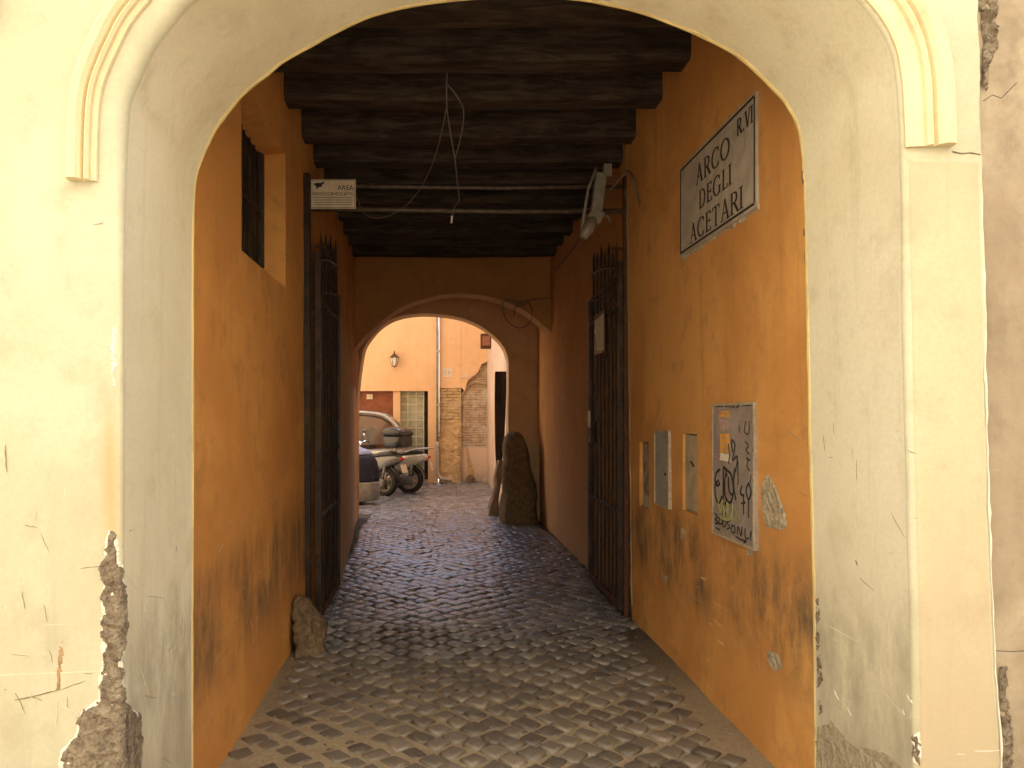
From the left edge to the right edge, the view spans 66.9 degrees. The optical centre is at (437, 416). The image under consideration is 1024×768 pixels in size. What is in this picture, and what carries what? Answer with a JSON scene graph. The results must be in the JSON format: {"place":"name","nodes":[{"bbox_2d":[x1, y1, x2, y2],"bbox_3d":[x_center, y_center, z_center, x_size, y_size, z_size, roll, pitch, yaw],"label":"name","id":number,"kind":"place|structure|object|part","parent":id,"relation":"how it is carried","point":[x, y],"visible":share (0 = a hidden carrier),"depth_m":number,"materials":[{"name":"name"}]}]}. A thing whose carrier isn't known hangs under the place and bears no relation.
{"place":"outdoors","nodes":[
{"label":"outdoors","id":0,"kind":"place"},
{"bbox_2d":[220,481,774,767],"bbox_3d":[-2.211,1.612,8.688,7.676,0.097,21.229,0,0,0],"label":"cobbled paving","id":1,"kind":"structure","parent":0,"point":[438,556],"depth_m":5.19,"materials":[{"name":"grey stone"}]},
{"bbox_2d":[193,73,358,767],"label":"passage wall","id":2,"kind":"structure","parent":1,"relation":"on","point":[249,552],"depth_m":4.22,"materials":[{"name":"paint"}]},
{"bbox_2d":[241,124,263,267],"bbox_3d":[-1.180,-1.370,4.550,0.050,0.780,1.160,0,0,0],"label":"barred window","id":3,"kind":"structure","parent":2,"relation":"attached to","point":[252,166],"depth_m":4.91,"materials":[{"name":"paint"}]},
{"bbox_2d":[291,595,327,657],"bbox_3d":[-0.886,1.437,5.312,0.267,0.395,0.358,0,0,-13],"label":"guard stone","id":4,"kind":"object","parent":1,"relation":"on","point":[310,625],"visible":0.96,"depth_m":5.21,"materials":[{"name":"stone"}]},
{"bbox_2d":[359,446,379,503],"bbox_3d":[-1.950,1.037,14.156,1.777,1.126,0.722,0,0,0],"label":"car","id":5,"kind":"object","parent":1,"relation":"on","point":[369,486],"visible":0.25,"depth_m":13.93,"materials":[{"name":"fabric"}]},
{"bbox_2d":[359,411,413,488],"bbox_3d":[-2.080,0.722,17.704,3.040,1.756,1.648,0,0,0],"label":"parked car","id":6,"kind":"object","parent":1,"relation":"on","point":[373,425],"visible":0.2,"depth_m":17.16,"materials":[{"name":"silver metal"}]},
{"bbox_3d":[-2.080,0.280,17.151,2.860,0.700,0.093,0,0,0],"label":"side window","id":7,"kind":"part","parent":6,"relation":"part of","materials":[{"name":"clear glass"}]},
{"bbox_2d":[373,427,412,495],"bbox_3d":[-1.512,0.902,15.842,2.220,1.406,0.780,0,0,36],"label":"scooter","id":8,"kind":"object","parent":1,"relation":"on","point":[393,438],"visible":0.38,"depth_m":15.31,"materials":[{"name":"black plastic"}]},
{"bbox_2d":[359,430,433,492],"bbox_3d":[-1.151,0.938,16.243,2.201,1.335,0.780,0,0,13],"label":"scooter","id":9,"kind":"object","parent":1,"relation":"on","point":[413,458],"visible":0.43,"depth_m":16.00,"materials":[{"name":"grey metal"}]},
{"bbox_2d":[359,317,437,482],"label":"courtyard house","id":10,"kind":"structure","parent":1,"relation":"on","point":[403,393],"depth_m":18.75,"materials":[{"name":"paint"}]},
{"bbox_2d":[359,391,392,446],"bbox_3d":[-1.863,0.483,18.965,1.534,2.233,0.090,0,0,0],"label":"door","id":11,"kind":"structure","parent":10,"relation":"in","point":[375,401],"depth_m":18.95,"materials":[{"name":"red paint"}]},
{"bbox_2d":[389,350,398,367],"bbox_3d":[-1.070,-1.397,18.589,0.220,0.428,0.318,0,0,-21],"label":"wall lantern","id":12,"kind":"object","parent":10,"relation":"attached to","point":[394,358],"depth_m":18.50,"materials":[{"name":"white glass"}]},
{"bbox_2d":[400,391,423,468],"bbox_3d":[-0.632,0.329,18.971,0.587,1.924,0.057,0,0,0],"label":"glass block window","id":13,"kind":"structure","parent":10,"relation":"in","point":[411,402],"depth_m":18.96,"materials":[{"name":"glass"}]},
{"bbox_2d":[436,317,451,480],"bbox_3d":[0.143,-0.721,18.648,0.411,4.558,0.132,0,0,12],"label":"drain pipe","id":14,"kind":"object","parent":10,"relation":"attached to","point":[437,408],"visible":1,"depth_m":18.67,"materials":[{"name":"metal"}]},
{"bbox_2d":[355,256,551,520],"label":"arch wall","id":15,"kind":"structure","parent":1,"relation":"on","point":[476,291],"depth_m":10.40,"materials":[{"name":"brown paint"}]},
{"bbox_2d":[502,298,551,327],"bbox_3d":[1.201,-1.420,10.562,0.651,0.356,0.539,0,0,0],"label":"cable","id":16,"kind":"object","parent":15,"relation":"hanging from","point":[522,305],"visible":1,"depth_m":10.37,"materials":[{"name":"black plastic"}]},
{"bbox_2d":[439,318,487,482],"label":"brick house","id":17,"kind":"structure","parent":1,"relation":"on","point":[463,420],"depth_m":18.83,"materials":[{"name":"paint"}]},
{"bbox_2d":[443,368,451,376],"bbox_3d":[0.231,-1.084,18.791,0.219,0.219,0.021,0,0,0],"label":"house number tile","id":18,"kind":"object","parent":17,"relation":"attached to","point":[447,372],"visible":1,"depth_m":18.79,"materials":[{"name":"white ceramic"}]},
{"bbox_2d":[303,173,627,616],"bbox_3d":[0.237,-0.160,6.099,2.567,3.520,0.235,0,0,-5],"label":"gateway","id":19,"kind":"object","parent":1,"relation":"on","point":[309,319],"visible":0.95,"depth_m":6.04,"materials":[{"name":"paint"}]},
{"bbox_2d":[315,233,340,615],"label":"iron gate","id":20,"kind":"structure","parent":19,"relation":"attached to","point":[327,440],"depth_m":6.45,"materials":[{"name":"black metal"}]},
{"bbox_2d":[311,179,355,208],"bbox_3d":[-0.818,-1.736,5.992,0.358,0.230,0.015,0,0,0],"label":"surveillance sign","id":21,"kind":"object","parent":19,"relation":"hanging from","point":[333,193],"visible":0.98,"depth_m":5.99,"materials":[{"name":"white"}]},
{"bbox_2d":[580,164,611,239],"bbox_3d":[1.252,-1.678,5.998,0.361,0.636,0.139,0,0,-41],"label":"lamp fitting","id":22,"kind":"object","parent":19,"relation":"attached to","point":[592,220],"visible":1,"depth_m":5.96,"materials":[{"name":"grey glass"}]},
{"bbox_2d":[604,214,611,222],"bbox_3d":[1.321,-1.549,6.000,0.072,0.070,0.024,0,0,0],"label":"cable","id":23,"kind":"object","parent":22,"relation":"hanging from","point":[608,217],"visible":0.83,"depth_m":5.99,"materials":[{"name":"grey plastic"}]},
{"bbox_2d":[604,170,639,206],"bbox_3d":[1.424,-1.723,5.893,0.087,0.346,0.400,0,0,-27],"label":"cable","id":24,"kind":"object","parent":22,"relation":"attached to","point":[618,180],"visible":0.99,"depth_m":5.86,"materials":[{"name":"grey plastic"}]},
{"bbox_2d":[587,242,622,609],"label":"iron gate","id":25,"kind":"structure","parent":19,"relation":"attached to","point":[616,599],"depth_m":6.68,"materials":[{"name":"black metal"}]},
{"bbox_2d":[588,411,589,426],"bbox_3d":[1.450,0.020,7.395,0.004,0.160,0.110,0,0,0],"label":"gate label","id":26,"kind":"object","parent":25,"relation":"attached to","point":[588,418],"visible":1,"depth_m":7.38,"materials":[{"name":"paper"}]},
{"bbox_2d":[594,309,604,355],"bbox_3d":[1.449,-0.754,6.922,0.012,0.370,0.427,0,0,0],"label":"paper notice","id":27,"kind":"object","parent":25,"relation":"attached to","point":[599,332],"visible":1,"depth_m":6.88,"materials":[{"name":"paper"}]},
{"bbox_2d":[465,474,474,482],"bbox_3d":[0.774,1.515,18.806,0.249,0.221,0.191,0,0,0],"label":"fallen stone","id":28,"kind":"object","parent":1,"relation":"on","point":[470,478],"visible":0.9,"depth_m":18.76,"materials":[{"name":"stone"}]},
{"bbox_2d":[482,476,487,482],"bbox_3d":[1.155,1.530,18.810,0.204,0.194,0.198,0,0,0],"label":"fallen stone","id":29,"kind":"object","parent":1,"relation":"on","point":[485,479],"visible":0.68,"depth_m":18.74,"materials":[{"name":"beige stone"}]},
{"bbox_2d":[488,460,502,516],"bbox_3d":[0.932,1.166,12.433,0.251,0.937,0.283,0,0,0],"label":"kerb stone","id":30,"kind":"object","parent":1,"relation":"on","point":[493,506],"visible":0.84,"depth_m":12.35,"materials":[{"name":"brown stone"}]},
{"bbox_2d":[487,338,508,501],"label":"courtyard side wall","id":31,"kind":"structure","parent":1,"relation":"on","point":[496,360],"depth_m":16.84,"materials":[{"name":"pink paint"}]},
{"bbox_2d":[480,334,490,348],"bbox_3d":[1.122,-1.703,17.317,0.323,0.324,0.265,0,0,0],"label":"wall box","id":32,"kind":"object","parent":31,"relation":"attached to","point":[485,341],"visible":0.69,"depth_m":17.19,"materials":[{"name":"metal"}]},
{"bbox_2d":[495,371,506,461],"bbox_3d":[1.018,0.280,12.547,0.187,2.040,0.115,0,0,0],"label":"door","id":33,"kind":"structure","parent":31,"relation":"in","point":[500,395],"depth_m":12.50,"materials":[{"name":"brown wood"}]},
{"bbox_2d":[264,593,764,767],"bbox_3d":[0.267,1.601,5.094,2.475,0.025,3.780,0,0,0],"label":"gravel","id":34,"kind":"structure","parent":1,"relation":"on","point":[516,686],"depth_m":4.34,"materials":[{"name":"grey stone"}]},
{"bbox_2d":[499,431,537,525],"bbox_3d":[1.214,0.925,11.640,0.585,1.423,0.553,0,0,0],"label":"guard stone","id":35,"kind":"object","parent":1,"relation":"on","point":[518,499],"visible":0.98,"depth_m":11.48,"materials":[{"name":"stone"}]},
{"bbox_2d":[537,34,813,767],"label":"passage wall","id":36,"kind":"structure","parent":1,"relation":"on","point":[725,626],"depth_m":4.38,"materials":[{"name":"orange paint"}]},
{"bbox_2d":[556,237,580,269],"bbox_3d":[1.299,-1.626,7.800,0.024,0.198,2.407,0,0,4],"label":"cable","id":37,"kind":"object","parent":36,"relation":"attached to","point":[568,253],"visible":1,"depth_m":7.49,"materials":[{"name":"black plastic"}]},
{"bbox_2d":[643,442,648,507],"bbox_3d":[1.547,0.427,5.670,0.033,0.475,0.200,0,0,0],"label":"meter box","id":38,"kind":"object","parent":36,"relation":"attached to","point":[645,472],"visible":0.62,"depth_m":5.67,"materials":[{"name":"grey paint"}]},
{"bbox_2d":[643,442,648,493],"bbox_3d":[1.550,0.375,5.670,0.027,0.370,0.200,0,0,0],"label":"door","id":39,"kind":"structure","parent":38,"relation":"in","point":[645,445],"depth_m":5.70,"materials":[{"name":"grey paint"}]},
{"bbox_2d":[654,430,671,508],"bbox_3d":[1.522,0.346,5.206,0.032,0.517,0.332,0,0,0],"label":"meter hatch","id":40,"kind":"object","parent":36,"relation":"attached to","point":[662,473],"visible":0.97,"depth_m":5.19,"materials":[{"name":"grey paint"}]},
{"bbox_2d":[655,432,667,505],"bbox_3d":[1.525,0.347,5.206,0.026,0.487,0.308,0,0,0],"label":"door","id":41,"kind":"structure","parent":40,"relation":"in","point":[661,438],"depth_m":5.21,"materials":[{"name":"grey paint"}]},
{"bbox_2d":[686,435,697,511],"bbox_3d":[1.545,0.338,4.650,0.036,0.455,0.240,0,0,0],"label":"meter box","id":42,"kind":"object","parent":36,"relation":"attached to","point":[691,473],"visible":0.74,"depth_m":4.64,"materials":[{"name":"beige paint"}]},
{"bbox_2d":[686,435,697,511],"bbox_3d":[1.549,0.338,4.650,0.029,0.455,0.240,0,0,0],"label":"door","id":43,"kind":"structure","parent":42,"relation":"in","point":[691,440],"depth_m":4.64,"materials":[{"name":"beige paint"}]},
{"bbox_2d":[680,90,759,260],"bbox_3d":[1.510,-1.258,4.189,0.040,0.602,1.194,0,0,0],"label":"street sign","id":44,"kind":"object","parent":36,"relation":"attached to","point":[719,184],"visible":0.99,"depth_m":4.05,"materials":[{"name":"stone"}]},
{"bbox_2d":[711,402,758,550],"bbox_3d":[1.524,0.283,3.975,0.037,0.713,0.600,0,0,0],"label":"notice board","id":45,"kind":"object","parent":36,"relation":"attached to","point":[734,501],"visible":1,"depth_m":3.91,"materials":[{"name":"metal"}]},
{"bbox_2d":[977,0,1023,767],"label":"neighbouring house","id":46,"kind":"structure","parent":1,"relation":"on","point":[1001,48],"depth_m":2.51,"materials":[{"name":"paint"}]},
{"label":"ground","id":47,"kind":"structure","parent":0,"visible":0},
{"bbox_2d":[0,0,1000,767],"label":"archway building","id":48,"kind":"structure","parent":47,"relation":"on","point":[114,114],"depth_m":2.48,"materials":[{"name":"beige paint"}]},
{"bbox_2d":[273,0,690,257],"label":"timber ceiling","id":49,"kind":"structure","parent":48,"relation":"attached to","point":[553,92],"depth_m":5.29,"materials":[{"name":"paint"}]},
{"bbox_2d":[446,72,459,221],"bbox_3d":[0.103,-1.754,5.113,0.064,0.723,0.798,0,0,4],"label":"cable","id":50,"kind":"object","parent":49,"relation":"hanging from","point":[452,144],"visible":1,"depth_m":4.94,"materials":[{"name":"grey plastic"}]},
{"bbox_2d":[357,110,446,218],"bbox_3d":[-0.188,-1.730,5.447,0.236,0.419,1.406,0,0,-29],"label":"cable","id":51,"kind":"object","parent":50,"relation":"hanging from","point":[423,182],"visible":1,"depth_m":5.52,"materials":[{"name":"grey plastic"}]},
{"bbox_2d":[447,84,463,157],"bbox_3d":[0.128,-1.867,4.866,0.097,0.362,0.302,0,0,11],"label":"cable","id":52,"kind":"object","parent":50,"relation":"attached to","point":[463,118],"visible":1,"depth_m":4.81,"materials":[{"name":"grey plastic"}]}
]}

